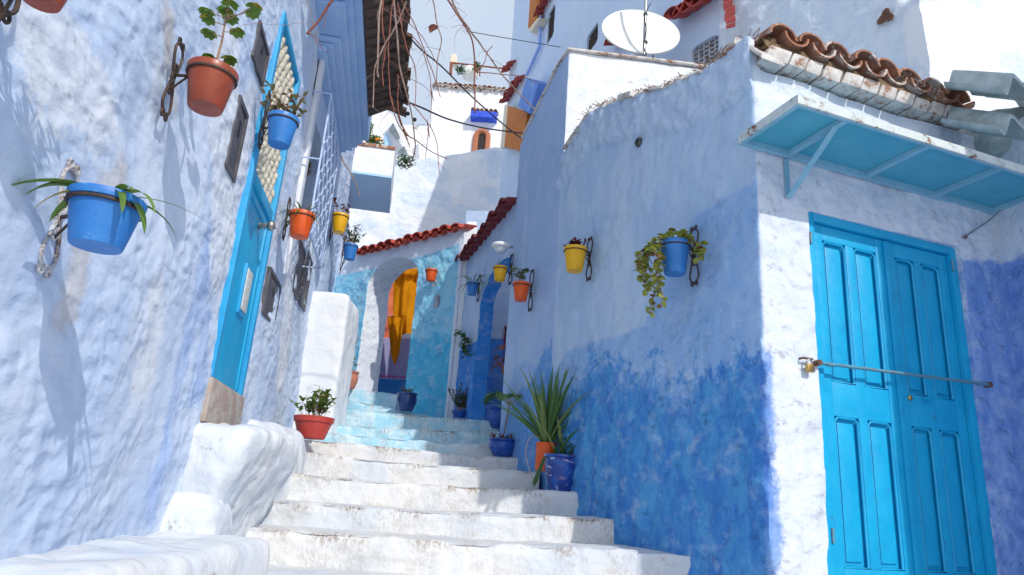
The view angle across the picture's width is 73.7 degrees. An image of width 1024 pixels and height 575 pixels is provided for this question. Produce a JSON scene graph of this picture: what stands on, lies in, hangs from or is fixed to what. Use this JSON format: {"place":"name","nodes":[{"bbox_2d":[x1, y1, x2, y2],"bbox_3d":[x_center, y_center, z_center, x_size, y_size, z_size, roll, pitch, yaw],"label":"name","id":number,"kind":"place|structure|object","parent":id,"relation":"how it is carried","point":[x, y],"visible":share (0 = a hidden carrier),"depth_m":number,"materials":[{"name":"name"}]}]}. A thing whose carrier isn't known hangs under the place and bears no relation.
{"place":"outdoors","nodes":[
{"label":"outdoors","id":0,"kind":"place"},
{"bbox_2d":[363,88,433,166],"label":"house","id":1,"kind":"structure","parent":0,"point":[391,133],"depth_m":16.77,"materials":[{"name":"white paint"}]},
{"bbox_2d":[385,132,391,145],"bbox_3d":[-3.033,-3.579,16.830,0.188,0.412,0.300,4,-17,0],"label":"window","id":2,"kind":"structure","parent":1,"relation":"in","point":[387,141],"depth_m":16.68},
{"bbox_2d":[389,123,399,138],"bbox_3d":[-2.874,-3.808,16.851,0.277,0.403,0.300,4,-17,0],"label":"window","id":3,"kind":"structure","parent":1,"relation":"in","point":[392,129],"depth_m":16.70,"materials":[{"name":"grey glass"}]},
{"bbox_2d":[398,146,408,159],"bbox_3d":[-2.622,-3.214,16.675,0.289,0.383,0.300,4,-17,0],"label":"window","id":4,"kind":"structure","parent":1,"relation":"in","point":[400,151],"depth_m":16.54,"materials":[{"name":"grey glass"}]},
{"bbox_2d":[395,154,415,169],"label":"shrub","id":5,"kind":"object","parent":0,"point":[404,160],"visible":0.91,"depth_m":11.67,"materials":[{"name":"green plant"}]},
{"bbox_2d":[387,0,514,125],"label":"sky","id":6,"kind":"structure","parent":0,"point":[490,17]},
{"bbox_2d":[450,54,456,67],"bbox_3d":[-1.669,-6.531,19.675,0.215,0.310,0.250,4,-17,0],"label":"chimney","id":7,"kind":"object","parent":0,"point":[453,57],"visible":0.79,"depth_m":19.57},
{"bbox_2d":[401,82,507,158],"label":"house","id":8,"kind":"structure","parent":0,"point":[455,101],"depth_m":18.34,"materials":[{"name":"paint"}]},
{"bbox_2d":[455,64,464,74],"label":"shrub","id":9,"kind":"object","parent":8,"relation":"on","point":[460,68],"visible":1,"depth_m":19.18,"materials":[{"name":"green plant"}]},
{"bbox_2d":[472,61,480,71],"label":"shrub","id":10,"kind":"object","parent":8,"relation":"on","point":[477,64],"visible":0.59,"depth_m":19.23,"materials":[{"name":"green plant"}]},
{"bbox_2d":[472,128,490,150],"bbox_3d":[-0.830,-3.654,18.126,0.471,1.274,0.145,4,-17,0],"label":"window","id":11,"kind":"structure","parent":8,"relation":"in","point":[481,137],"depth_m":18.18,"materials":[{"name":"paint"}]},
{"bbox_2d":[462,65,478,81],"bbox_3d":[-1.194,-6.189,19.659,0.480,0.340,0.480,4,-17,0],"label":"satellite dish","id":12,"kind":"object","parent":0,"point":[468,76],"visible":0.69,"depth_m":19.51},
{"bbox_2d":[449,62,501,75],"bbox_3d":[-1.016,-6.194,19.455,1.553,0.422,0.087,4,-17,0],"label":"terrace railing","id":13,"kind":"object","parent":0,"point":[450,67],"visible":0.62,"depth_m":19.47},
{"label":"ground","id":14,"kind":"structure","parent":0,"visible":0},
{"bbox_2d":[0,531,269,574],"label":"bench","id":15,"kind":"object","parent":14,"relation":"on","point":[165,553],"visible":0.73,"depth_m":2.31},
{"bbox_2d":[0,0,412,559],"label":"house","id":16,"kind":"structure","parent":14,"relation":"on","point":[132,365],"depth_m":2.58,"materials":[{"name":"paint"}]},
{"bbox_2d":[0,0,20,24],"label":"pot bracket","id":17,"kind":"object","parent":16,"relation":"attached to","point":[5,12],"visible":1,"depth_m":1.49,"materials":[{"name":"metal"}]},
{"bbox_2d":[23,0,66,13],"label":"potted plant","id":18,"kind":"object","parent":17,"relation":"on","point":[51,6],"visible":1,"depth_m":1.39,"materials":[{"name":"orange ceramic"}]},
{"bbox_2d":[36,158,140,278],"bbox_3d":[-1.084,-0.200,1.736,0.305,0.329,0.181,0,-18,14],"label":"pot bracket","id":19,"kind":"object","parent":16,"relation":"attached to","point":[57,231],"visible":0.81,"depth_m":1.79,"materials":[{"name":"white metal"}]},
{"bbox_2d":[11,178,214,254],"bbox_3d":[-0.958,-0.173,1.687,0.468,0.147,0.236,4,-17,0],"label":"potted plant","id":20,"kind":"object","parent":19,"relation":"on","point":[99,225],"visible":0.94,"depth_m":1.66,"materials":[{"name":"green plant"}]},
{"bbox_2d":[160,36,237,121],"bbox_3d":[-1.124,-0.751,2.481,0.241,0.329,0.178,4,-17,0],"label":"pot bracket","id":21,"kind":"object","parent":16,"relation":"attached to","point":[171,86],"visible":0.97,"depth_m":2.47,"materials":[{"name":"metal"}]},
{"bbox_2d":[186,0,262,116],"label":"potted plant","id":22,"kind":"object","parent":21,"relation":"on","point":[209,90],"visible":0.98,"depth_m":2.45,"materials":[{"name":"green plant"}]},
{"bbox_2d":[159,422,298,536],"bbox_3d":[-1.692,1.317,3.594,0.759,1.224,1.168,4,-17,0],"label":"stoop","id":23,"kind":"object","parent":16,"relation":"attached to","point":[235,478],"visible":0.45,"depth_m":3.37,"materials":[{"name":"paint"}]},
{"bbox_2d":[224,95,248,182],"bbox_3d":[-1.435,-0.763,3.502,0.062,0.397,0.206,7,-17,-8],"label":"meter box","id":24,"kind":"object","parent":16,"relation":"attached to","point":[235,147],"visible":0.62,"depth_m":3.51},
{"bbox_2d":[200,10,300,424],"bbox_3d":[-1.555,-0.405,4.184,0.211,2.500,0.836,7,-17,-8],"label":"door","id":25,"kind":"structure","parent":16,"relation":"in","point":[224,400],"depth_m":4.09,"materials":[{"name":"paint"}]},
{"bbox_2d":[251,20,269,85],"bbox_3d":[-1.426,-1.305,3.814,0.062,0.225,0.307,7,-17,-8],"label":"meter box","id":26,"kind":"object","parent":16,"relation":"attached to","point":[260,54],"visible":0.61,"depth_m":3.80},
{"bbox_2d":[261,266,281,321],"bbox_3d":[-1.727,0.078,4.844,0.062,0.328,0.481,7,-17,-8],"label":"meter box","id":27,"kind":"object","parent":16,"relation":"attached to","point":[272,284],"visible":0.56,"depth_m":4.74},
{"bbox_2d":[248,419,305,499],"bbox_3d":[-1.910,1.563,4.818,0.659,1.228,1.116,4,-17,0],"label":"stoop","id":28,"kind":"object","parent":16,"relation":"attached to","point":[283,493],"visible":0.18,"depth_m":4.90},
{"bbox_2d":[257,90,298,149],"bbox_3d":[-1.328,-0.981,3.856,0.277,0.369,0.174,-1,-18,17],"label":"pot bracket","id":29,"kind":"object","parent":16,"relation":"attached to","point":[263,128],"visible":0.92,"depth_m":3.89,"materials":[{"name":"metal"}]},
{"bbox_2d":[255,79,307,149],"bbox_3d":[-1.296,-0.952,3.801,0.295,0.326,0.292,19,-23,-40],"label":"potted plant","id":30,"kind":"object","parent":29,"relation":"on","point":[281,131],"visible":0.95,"depth_m":3.77,"materials":[{"name":"blue paint"}]},
{"bbox_2d":[282,197,314,240],"bbox_3d":[-1.533,-0.518,4.846,0.298,0.329,0.183,-3,-18,21],"label":"pot bracket","id":31,"kind":"object","parent":16,"relation":"attached to","point":[286,221],"visible":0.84,"depth_m":4.90,"materials":[{"name":"metal"}]},
{"bbox_2d":[279,201,326,239],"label":"potted plant","id":32,"kind":"object","parent":31,"relation":"on","point":[300,226],"visible":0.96,"depth_m":4.75,"materials":[{"name":"orange plant"}]},
{"bbox_2d":[292,240,305,300],"bbox_3d":[-1.895,-0.156,5.992,0.064,0.455,0.393,7,-17,-8],"label":"meter box","id":33,"kind":"object","parent":16,"relation":"attached to","point":[299,268],"visible":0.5,"depth_m":6.03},
{"bbox_2d":[297,251,312,311],"bbox_3d":[-1.979,-0.055,6.487,0.064,0.498,0.355,7,-17,-8],"label":"meter box","id":34,"kind":"object","parent":16,"relation":"attached to","point":[304,290],"visible":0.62,"depth_m":6.43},
{"bbox_2d":[306,162,312,176],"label":"shrub","id":35,"kind":"object","parent":16,"relation":"in","point":[308,170],"visible":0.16,"depth_m":5.88,"materials":[{"name":"green plant"}]},
{"bbox_2d":[288,90,339,268],"bbox_3d":[-1.677,-0.886,5.865,0.172,1.207,1.006,7,-17,-8],"label":"window grille","id":36,"kind":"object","parent":16,"relation":"in","point":[336,152],"depth_m":5.80,"materials":[{"name":"white metal"}]},
{"bbox_2d":[306,0,333,52],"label":"vine","id":37,"kind":"object","parent":16,"relation":"attached to","point":[320,18],"visible":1,"depth_m":3.78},
{"bbox_2d":[293,292,358,432],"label":"plaster buttress","id":38,"kind":"structure","parent":16,"relation":"attached to","point":[329,346],"depth_m":6.88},
{"bbox_2d":[328,210,348,245],"bbox_3d":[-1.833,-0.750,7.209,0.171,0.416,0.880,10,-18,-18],"label":"pot bracket","id":39,"kind":"object","parent":16,"relation":"attached to","point":[330,235],"visible":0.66,"depth_m":7.47,"materials":[{"name":"metal"}]},
{"bbox_2d":[332,197,351,234],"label":"potted plant","id":40,"kind":"object","parent":39,"relation":"on","point":[339,223],"visible":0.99,"depth_m":6.78,"materials":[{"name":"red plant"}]},
{"bbox_2d":[339,237,357,274],"bbox_3d":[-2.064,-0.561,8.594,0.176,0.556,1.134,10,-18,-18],"label":"pot bracket","id":41,"kind":"object","parent":16,"relation":"attached to","point":[342,255],"visible":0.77,"depth_m":8.97,"materials":[{"name":"metal"}]},
{"bbox_2d":[341,223,366,260],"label":"potted plant","id":42,"kind":"object","parent":41,"relation":"on","point":[350,250],"visible":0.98,"depth_m":8.06,"materials":[{"name":"blue plant"}]},
{"bbox_2d":[340,155,359,195],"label":"vine","id":43,"kind":"object","parent":16,"relation":"attached to","point":[351,174],"visible":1,"depth_m":5.48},
{"bbox_2d":[370,0,389,85],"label":"vine","id":44,"kind":"object","parent":16,"relation":"hanging from","point":[384,40],"visible":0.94,"depth_m":4.46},
{"bbox_2d":[376,0,392,77],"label":"vine","id":45,"kind":"object","parent":16,"relation":"hanging from","point":[378,19],"visible":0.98,"depth_m":4.46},
{"bbox_2d":[363,1,406,123],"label":"vine","id":46,"kind":"object","parent":16,"relation":"attached to","point":[402,12],"visible":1,"depth_m":4.37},
{"bbox_2d":[378,0,404,130],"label":"vine","id":47,"kind":"object","parent":16,"relation":"attached to","point":[389,60],"visible":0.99,"depth_m":4.40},
{"bbox_2d":[393,0,423,168],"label":"vine","id":48,"kind":"object","parent":16,"relation":"attached to","point":[413,127],"visible":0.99,"depth_m":4.84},
{"bbox_2d":[394,74,411,144],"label":"vine","id":49,"kind":"object","parent":48,"relation":"attached to","point":[398,108],"visible":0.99,"depth_m":4.87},
{"bbox_2d":[388,97,449,159],"bbox_3d":[-0.668,-1.132,4.935,0.515,0.524,0.112,4,-17,0],"label":"vine","id":50,"kind":"object","parent":48,"relation":"hanging from","point":[410,136],"visible":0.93,"depth_m":4.92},
{"bbox_2d":[396,2,426,105],"bbox_3d":[-0.732,-1.668,4.890,0.284,0.871,0.061,2,-17,6],"label":"vine","id":51,"kind":"object","parent":16,"relation":"attached to","point":[408,52],"visible":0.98,"depth_m":4.90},
{"bbox_2d":[388,0,440,115],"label":"vine","id":52,"kind":"object","parent":16,"relation":"attached to","point":[422,46],"visible":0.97,"depth_m":5.14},
{"bbox_2d":[397,15,436,82],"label":"vine","id":53,"kind":"object","parent":52,"relation":"attached to","point":[423,38],"visible":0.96,"depth_m":5.17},
{"bbox_2d":[408,32,431,130],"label":"vine","id":54,"kind":"object","parent":16,"relation":"hanging from","point":[428,71],"visible":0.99,"depth_m":5.20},
{"bbox_2d":[411,103,448,177],"bbox_3d":[-0.602,-1.081,5.025,0.351,0.605,0.034,5,-17,-4],"label":"vine","id":55,"kind":"object","parent":54,"relation":"hanging from","point":[430,131],"visible":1,"depth_m":5.05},
{"bbox_2d":[409,0,447,84],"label":"vine","id":56,"kind":"object","parent":16,"relation":"hanging from","point":[441,40],"visible":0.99,"depth_m":5.04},
{"bbox_2d":[428,24,437,32],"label":"dead leaf","id":57,"kind":"object","parent":56,"relation":"attached to","point":[432,27],"visible":1,"depth_m":5.05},
{"bbox_2d":[395,97,522,133],"bbox_3d":[-0.585,-2.080,8.535,0.308,1.444,3.315,-4,-19,24],"label":"cable","id":58,"kind":"object","parent":16,"relation":"attached to","point":[457,121],"visible":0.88,"depth_m":8.59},
{"bbox_2d":[450,0,535,125],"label":"vine","id":59,"kind":"object","parent":16,"relation":"attached to","point":[473,35],"visible":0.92,"depth_m":5.12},
{"bbox_2d":[447,0,478,112],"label":"vine","id":60,"kind":"object","parent":59,"relation":"hanging from","point":[463,25],"visible":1,"depth_m":4.95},
{"bbox_2d":[465,46,492,83],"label":"vine","id":61,"kind":"object","parent":60,"relation":"attached to","point":[484,61],"visible":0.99,"depth_m":5.01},
{"bbox_2d":[475,72,539,85],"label":"vine","id":62,"kind":"object","parent":59,"relation":"attached to","point":[505,74],"visible":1,"depth_m":5.08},
{"bbox_2d":[332,197,349,292],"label":"house","id":63,"kind":"structure","parent":14,"relation":"on","point":[341,244],"depth_m":10.36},
{"bbox_2d":[349,142,394,212],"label":"balcony","id":64,"kind":"structure","parent":63,"relation":"attached to","point":[373,165],"depth_m":10.04,"materials":[{"name":"paint"}]},
{"bbox_2d":[364,134,383,144],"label":"shrub","id":65,"kind":"object","parent":64,"relation":"on","point":[373,138],"visible":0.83,"depth_m":10.33,"materials":[{"name":"green plant"}]},
{"bbox_2d":[378,284,410,393],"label":"courtyard wall","id":66,"kind":"structure","parent":14,"relation":"on","point":[392,378],"depth_m":11.18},
{"bbox_2d":[349,147,502,268],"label":"retaining wall","id":67,"kind":"structure","parent":14,"relation":"on","point":[426,195],"depth_m":13.39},
{"bbox_2d":[246,389,690,574],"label":"stairs","id":68,"kind":"structure","parent":14,"relation":"on","point":[382,484],"depth_m":4.41,"materials":[{"name":"paint"}]},
{"bbox_2d":[288,385,336,439],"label":"potted plant","id":69,"kind":"object","parent":68,"relation":"on","point":[314,426],"visible":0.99,"depth_m":5.56,"materials":[{"name":"red plant"}]},
{"bbox_2d":[350,357,358,388],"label":"potted plant","id":70,"kind":"object","parent":68,"relation":"on","point":[354,378],"visible":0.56,"depth_m":8.50,"materials":[{"name":"orange plant"}]},
{"bbox_2d":[334,222,477,417],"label":"archway wall","id":71,"kind":"structure","parent":68,"relation":"on","point":[368,276],"depth_m":8.88,"materials":[{"name":"blue paint"}]},
{"bbox_2d":[388,268,417,364],"bbox_3d":[-1.655,0.412,10.457,0.539,1.625,0.250,4,-17,0],"label":"hanging cloth","id":72,"kind":"object","parent":71,"relation":"hanging from","point":[400,320],"visible":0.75,"depth_m":10.54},
{"bbox_2d":[425,269,437,286],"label":"pot bracket","id":73,"kind":"object","parent":71,"relation":"attached to","point":[433,285],"visible":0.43,"depth_m":8.77,"materials":[{"name":"white metal"}]},
{"bbox_2d":[425,264,439,281],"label":"potted plant","id":74,"kind":"object","parent":73,"relation":"on","point":[431,274],"visible":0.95,"depth_m":8.65,"materials":[{"name":"orange plant"}]},
{"bbox_2d":[397,387,417,411],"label":"potted plant","id":75,"kind":"object","parent":68,"relation":"on","point":[407,401],"visible":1,"depth_m":7.61,"materials":[{"name":"blue plant"}]},
{"bbox_2d":[447,383,467,417],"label":"potted plant","id":76,"kind":"object","parent":68,"relation":"on","point":[458,413],"visible":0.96,"depth_m":7.64,"materials":[{"name":"green plant"}]},
{"bbox_2d":[453,192,527,419],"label":"archway wall","id":77,"kind":"structure","parent":68,"relation":"on","point":[479,254],"depth_m":7.76,"materials":[{"name":"blue paint"}]},
{"bbox_2d":[454,330,475,358],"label":"climbing plant","id":78,"kind":"object","parent":77,"relation":"attached to","point":[464,345],"visible":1,"depth_m":7.88,"materials":[{"name":"green plant"}]},
{"bbox_2d":[466,274,480,301],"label":"pot bracket","id":79,"kind":"object","parent":77,"relation":"attached to","point":[478,291],"visible":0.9,"depth_m":7.83,"materials":[{"name":"metal"}]},
{"bbox_2d":[456,274,492,295],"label":"potted plant","id":80,"kind":"object","parent":79,"relation":"on","point":[472,289],"visible":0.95,"depth_m":7.67,"materials":[{"name":"blue plant"}]},
{"bbox_2d":[491,241,512,253],"bbox_3d":[-0.097,-0.404,6.896,0.224,0.130,0.230,4,-17,0],"label":"wall lamp","id":81,"kind":"object","parent":77,"relation":"attached to","point":[500,247],"visible":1,"depth_m":6.82,"materials":[{"name":"white glass"}]},
{"bbox_2d":[493,253,513,284],"bbox_3d":[-0.085,-0.209,6.794,0.212,0.329,0.150,12,-19,-25],"label":"pot bracket","id":82,"kind":"object","parent":77,"relation":"attached to","point":[510,272],"visible":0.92,"depth_m":6.84,"materials":[{"name":"metal"}]},
{"bbox_2d":[489,259,514,281],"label":"potted plant","id":83,"kind":"object","parent":82,"relation":"on","point":[499,274],"visible":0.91,"depth_m":6.71,"materials":[{"name":"yellow plant"}]},
{"bbox_2d":[486,326,506,429],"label":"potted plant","id":84,"kind":"object","parent":68,"relation":"on","point":[494,416],"visible":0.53,"depth_m":7.04,"materials":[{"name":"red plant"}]},
{"bbox_2d":[484,391,520,456],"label":"potted plant","id":85,"kind":"object","parent":68,"relation":"on","point":[503,446],"visible":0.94,"depth_m":6.08,"materials":[{"name":"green plant"}]},
{"bbox_2d":[480,364,592,478],"bbox_3d":[0.260,1.020,5.339,0.916,0.933,1.021,8,-18,-12],"label":"potted plant","id":86,"kind":"object","parent":68,"relation":"on","point":[548,412],"visible":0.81,"depth_m":5.28,"materials":[{"name":"green plant"}]},
{"bbox_2d":[529,414,579,490],"bbox_3d":[0.401,1.239,5.089,0.410,0.551,0.480,-9,-22,37],"label":"potted plant","id":87,"kind":"object","parent":68,"relation":"on","point":[559,468],"visible":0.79,"depth_m":5.04,"materials":[{"name":"blue plant"}]},
{"bbox_2d":[498,47,707,489],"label":"house","id":88,"kind":"structure","parent":14,"relation":"on","point":[579,81],"depth_m":6.50,"materials":[{"name":"paint"}]},
{"bbox_2d":[512,269,533,311],"bbox_3d":[0.114,-0.005,6.215,0.234,0.409,0.163,16,-21,-33],"label":"pot bracket","id":89,"kind":"object","parent":88,"relation":"attached to","point":[530,293],"visible":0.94,"depth_m":6.29,"materials":[{"name":"metal"}]},
{"bbox_2d":[510,267,529,301],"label":"potted plant","id":90,"kind":"object","parent":89,"relation":"on","point":[521,292],"visible":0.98,"depth_m":6.14,"materials":[{"name":"orange plant"}]},
{"bbox_2d":[499,0,735,198],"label":"house","id":91,"kind":"structure","parent":14,"relation":"on","point":[563,25],"depth_m":10.65,"materials":[{"name":"white paint"}]},
{"bbox_2d":[412,39,522,139],"bbox_3d":[-0.581,-2.431,8.629,0.236,0.413,3.333,-4,-19,24],"label":"cable","id":92,"kind":"object","parent":91,"relation":"attached to","point":[440,65],"visible":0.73,"depth_m":8.78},
{"bbox_2d":[465,210,510,430],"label":"courtyard wall","id":93,"kind":"structure","parent":91,"relation":"attached to","point":[500,319],"depth_m":9.53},
{"bbox_2d":[466,31,558,46],"bbox_3d":[0.064,-3.623,10.035,1.739,0.602,0.079,16,-21,-33],"label":"cable","id":94,"kind":"object","parent":91,"relation":"attached to","point":[513,39],"visible":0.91,"depth_m":10.01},
{"bbox_2d":[548,7,554,41],"bbox_3d":[0.678,-4.360,11.340,0.024,0.642,0.366,9,-18,-15],"label":"window","id":95,"kind":"structure","parent":91,"relation":"in","point":[551,20],"depth_m":11.39,"materials":[{"name":"grey glass"}]},
{"bbox_2d":[588,25,597,49],"bbox_3d":[1.108,-3.316,9.160,0.024,0.335,0.385,9,-18,-15],"label":"window","id":96,"kind":"structure","parent":91,"relation":"in","point":[594,36],"depth_m":9.19,"materials":[{"name":"grey glass"}]},
{"bbox_2d":[602,0,679,57],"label":"satellite dish","id":97,"kind":"object","parent":91,"relation":"attached to","point":[641,32],"visible":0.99,"depth_m":7.22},
{"bbox_2d":[693,37,718,64],"bbox_3d":[2.137,-2.429,7.262,0.211,0.422,0.457,15,-20,-32],"label":"window","id":98,"kind":"structure","parent":91,"relation":"in","point":[710,55],"depth_m":7.22,"materials":[{"name":"white metal"}]},
{"bbox_2d":[547,36,1023,574],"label":"house","id":99,"kind":"structure","parent":14,"relation":"on","point":[717,426],"depth_m":3.94,"materials":[{"name":"paint"}]},
{"bbox_2d":[563,236,592,281],"bbox_3d":[0.514,-0.251,5.298,0.236,0.369,0.183,10,-18,-18],"label":"pot bracket","id":100,"kind":"object","parent":99,"relation":"attached to","point":[589,259],"visible":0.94,"depth_m":5.34,"materials":[{"name":"metal"}]},
{"bbox_2d":[563,236,586,273],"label":"potted plant","id":101,"kind":"object","parent":100,"relation":"on","point":[574,259],"visible":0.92,"depth_m":5.22,"materials":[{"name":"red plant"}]},
{"bbox_2d":[635,137,641,147],"bbox_3d":[0.934,-1.062,5.002,0.052,0.075,0.074,11,-18,-22],"label":"drain pipe","id":102,"kind":"object","parent":99,"relation":"attached to","point":[638,141],"visible":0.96,"depth_m":4.98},
{"bbox_2d":[563,27,784,149],"bbox_3d":[1.022,-1.378,5.084,0.255,0.777,2.396,11,-18,-21],"label":"coping","id":103,"kind":"object","parent":99,"relation":"on","point":[727,48],"visible":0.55,"depth_m":4.68,"materials":[{"name":"concrete"}]},
{"bbox_2d":[660,225,699,286],"bbox_3d":[1.002,-0.209,4.098,0.240,0.389,0.187,4,-17,0],"label":"pot bracket","id":104,"kind":"object","parent":99,"relation":"attached to","point":[691,249],"visible":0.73,"depth_m":4.12,"materials":[{"name":"metal"}]},
{"bbox_2d":[632,228,708,316],"bbox_3d":[0.928,-0.094,4.031,0.412,0.526,0.311,4,-17,0],"label":"potted plant","id":105,"kind":"object","parent":104,"relation":"on","point":[673,257],"visible":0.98,"depth_m":4.03,"materials":[{"name":"green plant"}]},
{"bbox_2d":[798,357,814,372],"bbox_3d":[1.525,0.404,3.553,0.066,0.077,0.062,10,-18,-18],"label":"padlock","id":106,"kind":"object","parent":99,"relation":"attached to","point":[809,368],"visible":1,"depth_m":3.53,"materials":[{"name":"gold metal"}]},
{"bbox_2d":[754,23,974,130],"bbox_3d":[2.226,-1.297,4.298,1.683,0.284,0.288,10,-18,-18],"label":"tile coping","id":107,"kind":"object","parent":99,"relation":"on","point":[867,78],"visible":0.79,"depth_m":4.18,"materials":[{"name":"ceramic"}]},
{"bbox_2d":[719,0,1023,110],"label":"house","id":108,"kind":"structure","parent":99,"relation":"on","point":[940,40],"depth_m":5.59,"materials":[{"name":"paint"}]},
{"bbox_2d":[737,94,1023,215],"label":"awning","id":109,"kind":"object","parent":99,"relation":"attached to","point":[810,132],"visible":0.96,"depth_m":3.83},
{"bbox_2d":[813,359,992,387],"bbox_3d":[2.180,0.483,3.784,1.285,0.067,0.062,10,-18,-18],"label":"locking bar","id":110,"kind":"object","parent":99,"relation":"attached to","point":[819,362],"visible":0.93,"depth_m":3.74,"materials":[{"name":"metal"}]},
{"bbox_2d":[808,212,997,574],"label":"door","id":111,"kind":"structure","parent":99,"relation":"in","point":[906,492],"depth_m":3.77,"materials":[{"name":"paint"}]},
{"bbox_2d":[961,210,1000,238],"bbox_3d":[3.007,-0.470,4.304,0.423,0.388,0.088,2,-17,6],"label":"cable","id":112,"kind":"object","parent":99,"relation":"attached to","point":[966,235],"visible":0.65,"depth_m":4.28,"materials":[{"name":"metal"}]},
{"bbox_2d":[941,70,1023,157],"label":"tile coping","id":113,"kind":"object","parent":99,"relation":"on","point":[995,132],"visible":0.54,"depth_m":4.17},
{"bbox_2d":[994,117,1023,415],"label":"house","id":114,"kind":"structure","parent":14,"relation":"on","point":[1009,223],"depth_m":4.23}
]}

